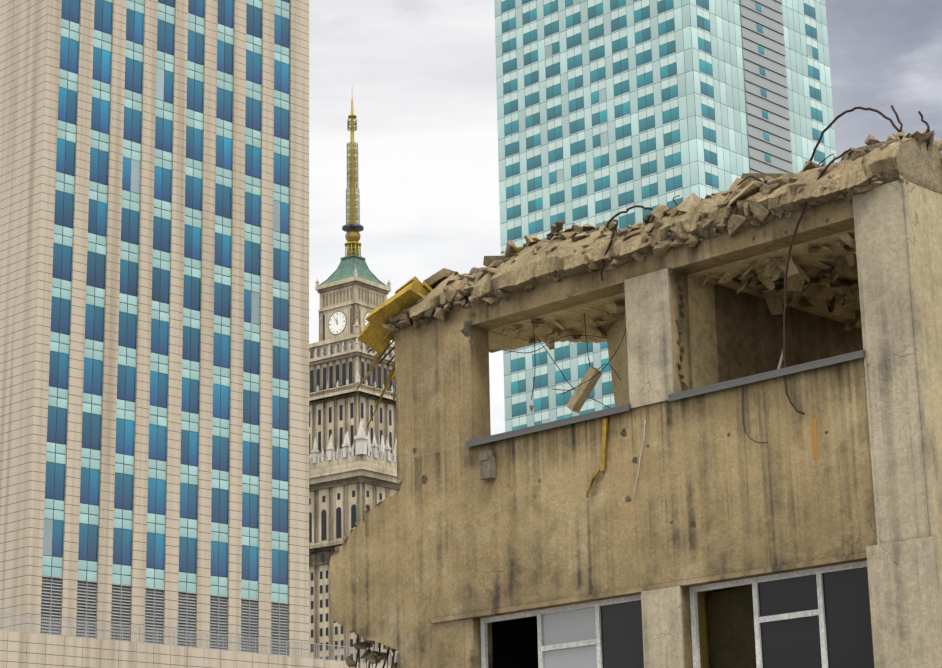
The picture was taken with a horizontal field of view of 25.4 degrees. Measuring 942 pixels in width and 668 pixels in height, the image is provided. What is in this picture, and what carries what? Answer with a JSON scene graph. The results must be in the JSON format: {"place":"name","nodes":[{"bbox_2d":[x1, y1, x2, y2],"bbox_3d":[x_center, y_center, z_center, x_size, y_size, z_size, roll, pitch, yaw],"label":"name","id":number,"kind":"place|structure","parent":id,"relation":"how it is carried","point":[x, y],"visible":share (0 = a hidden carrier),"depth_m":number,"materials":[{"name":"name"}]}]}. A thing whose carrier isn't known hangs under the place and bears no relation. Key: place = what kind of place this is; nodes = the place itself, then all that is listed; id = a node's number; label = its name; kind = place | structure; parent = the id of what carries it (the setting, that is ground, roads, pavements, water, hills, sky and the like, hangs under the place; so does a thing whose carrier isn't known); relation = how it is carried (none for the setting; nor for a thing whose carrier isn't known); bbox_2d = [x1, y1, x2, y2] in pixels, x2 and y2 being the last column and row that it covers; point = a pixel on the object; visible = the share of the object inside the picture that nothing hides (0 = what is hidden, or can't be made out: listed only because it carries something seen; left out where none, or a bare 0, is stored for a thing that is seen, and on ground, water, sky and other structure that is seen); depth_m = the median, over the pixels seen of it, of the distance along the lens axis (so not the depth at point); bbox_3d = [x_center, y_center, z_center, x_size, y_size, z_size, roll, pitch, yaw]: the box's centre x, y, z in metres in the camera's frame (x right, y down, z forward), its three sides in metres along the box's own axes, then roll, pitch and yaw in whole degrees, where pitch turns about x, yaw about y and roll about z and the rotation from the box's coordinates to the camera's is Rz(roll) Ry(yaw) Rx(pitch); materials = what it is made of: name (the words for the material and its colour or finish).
{"place":"outdoors","nodes":[
{"label":"outdoors","id":0,"kind":"place"},
{"bbox_2d":[0,0,398,667],"bbox_3d":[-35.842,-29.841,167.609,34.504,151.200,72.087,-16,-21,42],"label":"skyscraper","id":1,"kind":"structure","parent":0,"point":[154,332],"depth_m":153.55,"materials":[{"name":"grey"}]},
{"bbox_2d":[309,99,399,664],"bbox_3d":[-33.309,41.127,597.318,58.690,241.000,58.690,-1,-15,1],"label":"palace tower","id":2,"kind":"structure","parent":0,"point":[352,465],"depth_m":591.52,"materials":[{"name":"stone"}]},
{"bbox_2d":[309,0,941,434],"label":"sky","id":3,"kind":"structure","parent":0,"point":[419,76],"materials":[{"name":"white"}]},
{"bbox_2d":[494,0,836,431],"bbox_3d":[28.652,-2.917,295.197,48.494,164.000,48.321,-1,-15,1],"label":"skyscraper","id":4,"kind":"structure","parent":0,"point":[607,110],"depth_m":289.69,"materials":[{"name":"teal glass"}]},
{"label":"ground","id":5,"kind":"structure","parent":0,"visible":0},
{"bbox_2d":[329,105,941,667],"bbox_3d":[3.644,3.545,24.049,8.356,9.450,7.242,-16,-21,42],"label":"ruined building","id":6,"kind":"structure","parent":5,"relation":"on","point":[745,471],"depth_m":21.63,"materials":[{"name":"concrete"}]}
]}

